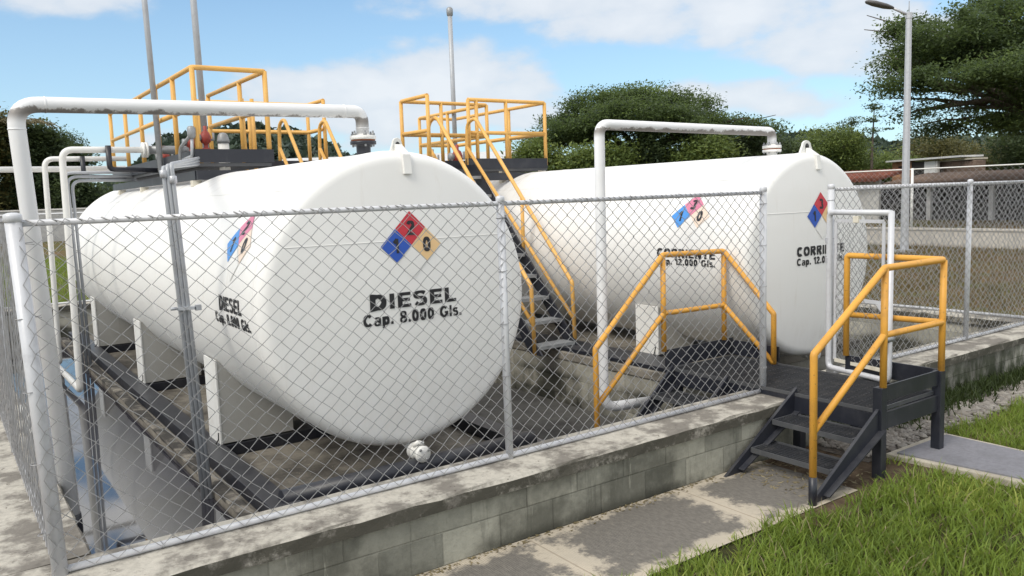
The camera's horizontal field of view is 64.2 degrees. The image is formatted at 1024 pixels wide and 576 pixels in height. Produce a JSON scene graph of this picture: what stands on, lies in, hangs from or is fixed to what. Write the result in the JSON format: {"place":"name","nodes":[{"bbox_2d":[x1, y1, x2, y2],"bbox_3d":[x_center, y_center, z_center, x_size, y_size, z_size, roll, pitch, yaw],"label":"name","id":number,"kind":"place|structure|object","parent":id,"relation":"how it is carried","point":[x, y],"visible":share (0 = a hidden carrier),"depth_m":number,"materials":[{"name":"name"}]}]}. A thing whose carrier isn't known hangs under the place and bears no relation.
{"place":"outdoors","nodes":[
{"label":"outdoors","id":0,"kind":"place"},
{"bbox_2d":[0,117,60,128],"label":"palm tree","id":1,"kind":"object","parent":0,"point":[35,121],"visible":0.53,"depth_m":58.17,"materials":[{"name":"green plant"}]},
{"bbox_2d":[8,338,232,553],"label":"standing water","id":2,"kind":"structure","parent":0,"point":[79,407],"depth_m":6.56,"materials":[{"name":"grey liquid"}]},
{"bbox_2d":[61,335,486,517],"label":"tank plinth","id":3,"kind":"structure","parent":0,"point":[164,438],"depth_m":6.91,"materials":[{"name":"concrete"}]},
{"bbox_2d":[159,157,212,499],"bbox_3d":[-2.669,0.241,7.119,0.206,2.895,2.792,-4,7,-15],"label":"conduit bundle","id":4,"kind":"object","parent":3,"relation":"on","point":[168,176],"visible":0.92,"depth_m":5.83,"materials":[{"name":"metal"}]},
{"bbox_2d":[68,332,542,511],"bbox_3d":[-3.479,0.997,9.986,2.261,0.193,10.080,-7,8,-35],"label":"steel skid","id":5,"kind":"object","parent":3,"relation":"on","point":[126,381],"visible":0.31,"depth_m":6.62,"materials":[{"name":"black paint"}]},
{"bbox_2d":[73,138,521,462],"bbox_3d":[-3.409,-0.194,9.673,2.170,2.452,9.426,-7,8,-35],"label":"storage tank","id":6,"kind":"object","parent":5,"relation":"on","point":[397,173],"visible":0.83,"depth_m":5.98,"materials":[{"name":"white metal"}]},
{"bbox_2d":[7,96,375,532],"bbox_3d":[-2.137,0.142,5.765,2.412,2.825,0.774,-7,8,-35],"label":"vent pipe","id":7,"kind":"object","parent":6,"relation":"attached to","point":[20,111],"visible":0.76,"depth_m":4.96,"materials":[{"name":"metal"}]},
{"bbox_2d":[80,65,327,194],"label":"tank platform","id":8,"kind":"structure","parent":6,"relation":"on","point":[244,158],"depth_m":9.33,"materials":[{"name":"black paint"},{"name":"steel"},{"name":"yellow paint"}]},
{"bbox_2d":[42,156,126,363],"bbox_3d":[-6.159,-0.389,11.341,1.618,2.817,0.772,-1,7,6],"label":"pipe","id":9,"kind":"object","parent":8,"relation":"attached to","point":[46,161],"visible":0.68,"depth_m":11.00,"materials":[{"name":"white metal"}]},
{"bbox_2d":[67,171,136,373],"bbox_3d":[-5.401,-0.153,10.942,0.918,2.800,0.100,-7,8,-35],"label":"pipe","id":10,"kind":"object","parent":8,"relation":"attached to","point":[81,280],"visible":0.68,"depth_m":10.76,"materials":[{"name":"metal"}]},
{"bbox_2d":[59,142,188,391],"bbox_3d":[-5.096,-0.273,9.827,1.165,2.860,2.360,-25,23,-73],"label":"pipe","id":11,"kind":"object","parent":8,"relation":"attached to","point":[145,149],"visible":0.96,"depth_m":9.28,"materials":[{"name":"white metal"}]},
{"bbox_2d":[141,0,162,171],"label":"vent mast","id":12,"kind":"object","parent":8,"relation":"on","point":[152,79],"visible":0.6,"depth_m":9.27,"materials":[{"name":"metal"}]},
{"bbox_2d":[155,154,172,158],"bbox_3d":[-4.327,-1.634,10.182,0.204,0.280,0.124,-7,8,-35],"label":"relief valve","id":13,"kind":"object","parent":8,"relation":"attached to","point":[165,155],"visible":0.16,"depth_m":10.14,"materials":[{"name":"red paint"}]},
{"bbox_2d":[178,126,195,159],"bbox_3d":[-3.470,-1.484,8.565,0.091,0.361,0.842,-7,8,-37],"label":"conduit run","id":14,"kind":"object","parent":8,"relation":"attached to","point":[191,133],"visible":0.93,"depth_m":8.28,"materials":[{"name":"metal"}]},
{"bbox_2d":[182,139,194,150],"bbox_3d":[-3.452,-1.565,8.780,0.173,0.238,0.105,-7,8,-35],"label":"relief valve","id":15,"kind":"object","parent":8,"relation":"attached to","point":[187,144],"visible":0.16,"depth_m":8.74,"materials":[{"name":"red paint"}]},
{"bbox_2d":[190,0,208,147],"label":"vent mast","id":16,"kind":"object","parent":8,"relation":"on","point":[197,52],"visible":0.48,"depth_m":9.35,"materials":[{"name":"metal"}]},
{"bbox_2d":[199,126,214,148],"bbox_3d":[-3.344,-1.638,8.912,0.194,0.266,0.118,-7,8,-35],"label":"relief valve","id":17,"kind":"object","parent":8,"relation":"on","point":[205,138],"visible":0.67,"depth_m":8.88,"materials":[{"name":"red paint"}]},
{"bbox_2d":[277,118,342,164],"bbox_3d":[-2.089,-0.451,10.280,0.616,3.515,2.748,-7,8,-35],"label":"access stair","id":18,"kind":"object","parent":8,"relation":"attached to","point":[281,155],"visible":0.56,"depth_m":10.99,"materials":[{"name":"steel"},{"name":"yellow paint"}]},
{"bbox_2d":[217,133,230,169],"bbox_3d":[-3.117,-1.442,8.844,0.130,0.477,0.130,-7,8,-35],"label":"tank vent","id":19,"kind":"object","parent":6,"relation":"on","point":[223,141],"visible":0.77,"depth_m":8.79,"materials":[{"name":"white metal"}]},
{"bbox_2d":[282,151,514,160],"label":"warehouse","id":20,"kind":"structure","parent":0,"point":[483,154],"depth_m":66.62,"materials":[{"name":"grey metal"}]},
{"bbox_2d":[0,0,1023,186],"label":"sky","id":21,"kind":"structure","parent":0,"point":[792,61],"materials":[{"name":"blue"}]},
{"bbox_2d":[1,219,1023,315],"bbox_3d":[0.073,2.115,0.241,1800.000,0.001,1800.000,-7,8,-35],"label":"ground","id":22,"kind":"structure","parent":0,"point":[61,247],"depth_m":19.46,"materials":[{"name":"plant"}]},
{"bbox_2d":[0,101,26,210],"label":"broadleaf tree","id":23,"kind":"object","parent":22,"relation":"on","point":[2,156],"visible":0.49,"depth_m":57.99,"materials":[{"name":"green plant"}]},
{"bbox_2d":[1,188,44,209],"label":"hedge tree","id":24,"kind":"object","parent":22,"relation":"on","point":[18,205],"visible":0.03,"depth_m":58.91,"materials":[{"name":"green plant"}]},
{"bbox_2d":[0,112,74,209],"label":"broadleaf tree","id":25,"kind":"object","parent":22,"relation":"on","point":[45,142],"visible":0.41,"depth_m":59.24,"materials":[{"name":"green plant"}]},
{"bbox_2d":[0,208,85,241],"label":"boundary wall","id":26,"kind":"structure","parent":22,"relation":"on","point":[55,232],"depth_m":57.10,"materials":[{"name":"grey concrete"}]},
{"bbox_2d":[1,258,89,305],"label":"field grass","id":27,"kind":"structure","parent":22,"relation":"on","point":[59,281],"depth_m":24.18,"materials":[{"name":"green plant"}]},
{"bbox_2d":[0,166,125,172],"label":"overhead pipe","id":28,"kind":"object","parent":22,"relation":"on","point":[52,169],"visible":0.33,"depth_m":11.85,"materials":[{"name":"white metal"}]},
{"bbox_2d":[42,141,103,192],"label":"broadleaf tree","id":29,"kind":"object","parent":22,"relation":"on","point":[75,163],"visible":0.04,"depth_m":63.96,"materials":[{"name":"green plant"}]},
{"bbox_2d":[60,126,88,146],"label":"broadleaf tree","id":30,"kind":"object","parent":22,"relation":"on","point":[74,138],"visible":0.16,"depth_m":74.93,"materials":[{"name":"green plant"}]},
{"bbox_2d":[43,172,106,208],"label":"hedge tree","id":31,"kind":"object","parent":22,"relation":"on","point":[90,193],"visible":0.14,"depth_m":59.33,"materials":[{"name":"green plant"}]},
{"bbox_2d":[83,183,112,195],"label":"hedge tree","id":32,"kind":"object","parent":22,"relation":"on","point":[106,189],"visible":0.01,"depth_m":62.71,"materials":[{"name":"green plant"}]},
{"bbox_2d":[100,182,125,195],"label":"hedge tree","id":33,"kind":"object","parent":22,"relation":"on","point":[110,190],"visible":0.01,"depth_m":58.57,"materials":[{"name":"green plant"}]},
{"bbox_2d":[94,120,356,189],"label":"forest","id":34,"kind":"object","parent":22,"relation":"on","point":[167,139],"visible":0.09,"depth_m":294.08,"materials":[{"name":"green plant"}]},
{"bbox_2d":[500,134,572,172],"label":"bush","id":35,"kind":"object","parent":22,"relation":"on","point":[533,149],"visible":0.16,"depth_m":41.20,"materials":[{"name":"green plant"}]},
{"bbox_2d":[548,135,651,170],"bbox_3d":[4.229,-4.928,41.153,5.448,5.317,4.908,-7,8,-35],"label":"bush","id":36,"kind":"object","parent":22,"relation":"on","point":[581,158],"visible":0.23,"depth_m":39.91,"materials":[{"name":"green plant"}]},
{"bbox_2d":[610,133,688,164],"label":"bush","id":37,"kind":"object","parent":22,"relation":"on","point":[653,147],"visible":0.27,"depth_m":41.56,"materials":[{"name":"green plant"}]},
{"bbox_2d":[514,78,793,149],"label":"umbrella tree","id":38,"kind":"object","parent":22,"relation":"on","point":[635,103],"visible":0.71,"depth_m":43.25,"materials":[{"name":"green plant"}]},
{"bbox_2d":[651,133,750,162],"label":"bush","id":39,"kind":"object","parent":22,"relation":"on","point":[705,148],"visible":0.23,"depth_m":41.07,"materials":[{"name":"green plant"}]},
{"bbox_2d":[726,114,791,157],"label":"bush","id":40,"kind":"object","parent":22,"relation":"on","point":[755,148],"visible":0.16,"depth_m":46.44,"materials":[{"name":"green plant"}]},
{"bbox_2d":[763,133,811,154],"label":"bush","id":41,"kind":"object","parent":22,"relation":"on","point":[794,148],"visible":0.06,"depth_m":51.03,"materials":[{"name":"green plant"}]},
{"bbox_2d":[790,122,883,170],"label":"bush","id":42,"kind":"object","parent":22,"relation":"on","point":[846,150],"visible":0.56,"depth_m":58.53,"materials":[{"name":"green plant"}]},
{"bbox_2d":[836,120,855,130],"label":"slender tree","id":43,"kind":"object","parent":22,"relation":"on","point":[844,125],"visible":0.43,"depth_m":65.81,"materials":[{"name":"green plant"}]},
{"bbox_2d":[855,103,894,169],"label":"slender tree","id":44,"kind":"object","parent":22,"relation":"on","point":[873,130],"visible":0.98,"depth_m":57.93,"materials":[{"name":"green plant"}]},
{"bbox_2d":[865,0,913,252],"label":"lamp post","id":45,"kind":"object","parent":22,"relation":"on","point":[906,112],"visible":0.94,"depth_m":24.06,"materials":[{"name":"grey metal"}]},
{"bbox_2d":[766,129,1017,181],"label":"forest","id":46,"kind":"object","parent":22,"relation":"on","point":[883,142],"visible":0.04,"depth_m":121.78,"materials":[{"name":"green plant"}]},
{"bbox_2d":[858,144,925,181],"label":"bush","id":47,"kind":"object","parent":22,"relation":"on","point":[884,158],"visible":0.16,"depth_m":62.54,"materials":[{"name":"green plant"}]},
{"bbox_2d":[887,132,979,160],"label":"bush","id":48,"kind":"object","parent":22,"relation":"on","point":[927,152],"visible":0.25,"depth_m":68.48,"materials":[{"name":"green plant"}]},
{"bbox_2d":[844,168,1023,219],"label":"long shed","id":49,"kind":"structure","parent":22,"relation":"on","point":[866,178],"depth_m":44.33,"materials":[{"name":"tile"}]},
{"bbox_2d":[845,0,1023,223],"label":"rain tree","id":50,"kind":"object","parent":22,"relation":"on","point":[977,50],"visible":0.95,"depth_m":34.23,"materials":[{"name":"green plant"}]},
{"bbox_2d":[845,163,1023,227],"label":"chain link fence","id":51,"kind":"object","parent":22,"relation":"on","point":[912,182],"visible":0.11,"depth_m":27.54,"materials":[{"name":"white metal"}]},
{"bbox_2d":[886,155,983,180],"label":"brick hut","id":52,"kind":"object","parent":22,"relation":"on","point":[918,163],"visible":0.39,"depth_m":54.50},
{"bbox_2d":[924,161,935,173],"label":"door","id":53,"kind":"structure","parent":52,"relation":"in","point":[929,164],"depth_m":53.92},
{"bbox_2d":[866,227,1023,248],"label":"kerb wall","id":54,"kind":"structure","parent":22,"relation":"on","point":[955,234],"depth_m":25.80,"materials":[{"name":"grey concrete"}]},
{"bbox_2d":[940,157,987,172],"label":"building","id":55,"kind":"structure","parent":22,"relation":"on","point":[977,161],"depth_m":50.87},
{"bbox_2d":[939,136,1013,170],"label":"bush","id":56,"kind":"object","parent":22,"relation":"on","point":[976,145],"visible":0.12,"depth_m":65.11,"materials":[{"name":"green plant"}]},
{"bbox_2d":[970,131,1023,169],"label":"bush","id":57,"kind":"object","parent":22,"relation":"on","point":[1014,151],"visible":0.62,"depth_m":59.44,"materials":[{"name":"green plant"}]},
{"bbox_2d":[419,461,856,575],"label":"path","id":58,"kind":"structure","parent":0,"point":[634,540],"depth_m":5.06,"materials":[{"name":"concrete"}]},
{"bbox_2d":[416,476,723,575],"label":"leaf litter","id":59,"kind":"object","parent":58,"relation":"on","point":[576,522],"visible":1,"depth_m":5.14,"materials":[{"name":"brown plant"}]},
{"bbox_2d":[734,459,870,496],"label":"leaf litter","id":60,"kind":"object","parent":58,"relation":"on","point":[787,481],"visible":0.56,"depth_m":5.91,"materials":[{"name":"brown plant"}]},
{"bbox_2d":[495,313,859,420],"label":"tank plinth","id":61,"kind":"structure","parent":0,"point":[565,363],"depth_m":9.34,"materials":[{"name":"concrete"}]},
{"bbox_2d":[427,116,577,355],"bbox_3d":[-0.158,-0.758,10.060,0.636,2.841,2.348,-7,8,-35],"label":"access stair","id":62,"kind":"object","parent":61,"relation":"on","point":[479,176],"visible":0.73,"depth_m":9.92,"materials":[{"name":"yellow metal"}]},
{"bbox_2d":[515,315,837,371],"bbox_3d":[-0.096,0.363,12.533,2.540,0.041,9.740,-7,8,-35],"label":"steel skid","id":63,"kind":"object","parent":61,"relation":"on","point":[641,360],"visible":0.05,"depth_m":9.00,"materials":[{"name":"black paint"}]},
{"bbox_2d":[475,140,866,358],"bbox_3d":[-0.039,-0.739,12.473,2.050,2.236,10.714,-7,8,-35],"label":"storage tank","id":64,"kind":"object","parent":63,"relation":"on","point":[796,184],"visible":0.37,"depth_m":8.36,"materials":[{"name":"white metal"}]},
{"bbox_2d":[448,144,464,160],"bbox_3d":[-0.800,-1.923,11.978,0.265,0.364,0.161,-7,8,-35],"label":"vent","id":65,"kind":"object","parent":64,"relation":"attached to","point":[452,156],"visible":0.51,"depth_m":11.92,"materials":[{"name":"white metal"}]},
{"bbox_2d":[399,93,547,182],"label":"tank platform","id":66,"kind":"structure","parent":64,"relation":"on","point":[492,168],"depth_m":11.48,"materials":[{"name":"black paint"},{"name":"steel"},{"name":"yellow paint"}]},
{"bbox_2d":[446,7,456,144],"bbox_3d":[-0.911,-3.056,12.597,0.099,2.480,0.099,-7,8,-35],"label":"vent mast","id":67,"kind":"object","parent":66,"relation":"on","point":[449,11],"visible":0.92,"depth_m":12.53,"materials":[{"name":"metal"}]},
{"bbox_2d":[594,119,781,410],"bbox_3d":[1.771,-0.261,7.891,2.514,2.641,0.188,-7,8,-35],"label":"vent pipe","id":68,"kind":"object","parent":64,"relation":"attached to","point":[602,127],"visible":0.89,"depth_m":7.24,"materials":[{"name":"white metal"}]},
{"bbox_2d":[567,394,1023,575],"bbox_3d":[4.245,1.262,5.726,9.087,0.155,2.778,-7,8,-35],"label":"grass","id":69,"kind":"structure","parent":0,"point":[937,559],"depth_m":4.86,"materials":[{"name":"green plant"}]},
{"bbox_2d":[628,505,818,575],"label":"weeds","id":70,"kind":"object","parent":69,"relation":"on","point":[732,542],"visible":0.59,"depth_m":4.79,"materials":[{"name":"green plant"}]},
{"bbox_2d":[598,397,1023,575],"bbox_3d":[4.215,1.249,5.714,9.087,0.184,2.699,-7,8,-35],"label":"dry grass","id":71,"kind":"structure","parent":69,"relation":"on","point":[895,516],"depth_m":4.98,"materials":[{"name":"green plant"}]},
{"bbox_2d":[886,433,1023,488],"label":"slab cover","id":72,"kind":"object","parent":69,"relation":"on","point":[969,455],"visible":0.69,"depth_m":6.10,"materials":[{"name":"grey concrete"}]},
{"bbox_2d":[844,115,864,133],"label":"slender tree","id":73,"kind":"object","parent":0,"point":[851,122],"visible":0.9,"depth_m":65.82,"materials":[{"name":"green plant"}]},
{"bbox_2d":[762,407,1020,526],"bbox_3d":[12.109,0.244,12.787,25.700,0.001,1.020,-7,8,-35],"label":"soil strip","id":74,"kind":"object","parent":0,"point":[867,476],"visible":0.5,"depth_m":5.94,"materials":[{"name":"brown soil"}]},
{"bbox_2d":[808,380,1023,461],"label":"gravel","id":75,"kind":"structure","parent":74,"relation":"on","point":[897,436],"depth_m":7.07,"materials":[{"name":"grey gravel"}]},
{"bbox_2d":[887,362,1023,429],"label":"weeds","id":76,"kind":"object","parent":75,"relation":"on","point":[974,390],"visible":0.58,"depth_m":7.89,"materials":[{"name":"green plant"}]},
{"bbox_2d":[862,242,1023,315],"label":"field grass","id":77,"kind":"structure","parent":0,"point":[958,267],"depth_m":17.49,"materials":[{"name":"plant"}]},
{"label":"basin floor","id":78,"kind":"structure","parent":0,"visible":0},
{"bbox_2d":[0,301,1023,575],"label":"containment wall","id":79,"kind":"structure","parent":78,"relation":"on","point":[414,529],"depth_m":4.90,"materials":[{"name":"concrete"}]},
{"bbox_2d":[0,218,55,554],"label":"chain link fence","id":80,"kind":"object","parent":79,"relation":"on","point":[9,419],"visible":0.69,"depth_m":4.65,"materials":[{"name":"silver metal"}]},
{"bbox_2d":[0,212,89,308],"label":"chain link fence","id":81,"kind":"object","parent":79,"relation":"on","point":[60,213],"visible":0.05,"depth_m":14.60,"materials":[{"name":"silver metal"}]},
{"bbox_2d":[2,186,766,575],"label":"chain link fence","id":82,"kind":"object","parent":79,"relation":"on","point":[14,224],"visible":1,"depth_m":4.51,"materials":[{"name":"silver metal"}]},
{"bbox_2d":[826,179,1023,372],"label":"chain link fence","id":83,"kind":"object","parent":79,"relation":"on","point":[969,184],"visible":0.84,"depth_m":8.20,"materials":[{"name":"silver metal"}]},
{"bbox_2d":[825,210,894,382],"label":"fence gate","id":84,"kind":"structure","parent":83,"relation":"attached to","point":[890,214],"depth_m":6.73,"materials":[{"name":"silver metal"}]},
{"bbox_2d":[854,180,1023,318],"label":"chain link fence","id":85,"kind":"object","parent":79,"relation":"on","point":[958,311],"visible":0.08,"depth_m":10.31,"materials":[{"name":"silver metal"}]},
{"bbox_2d":[469,382,620,439],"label":"basin slab","id":86,"kind":"structure","parent":78,"relation":"on","point":[497,396],"depth_m":8.97,"materials":[{"name":"grey concrete"}]},
{"bbox_2d":[593,249,947,505],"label":"crossing stairs","id":87,"kind":"structure","parent":86,"relation":"on","point":[857,404],"depth_m":6.23,"materials":[{"name":"metal"}]}
]}

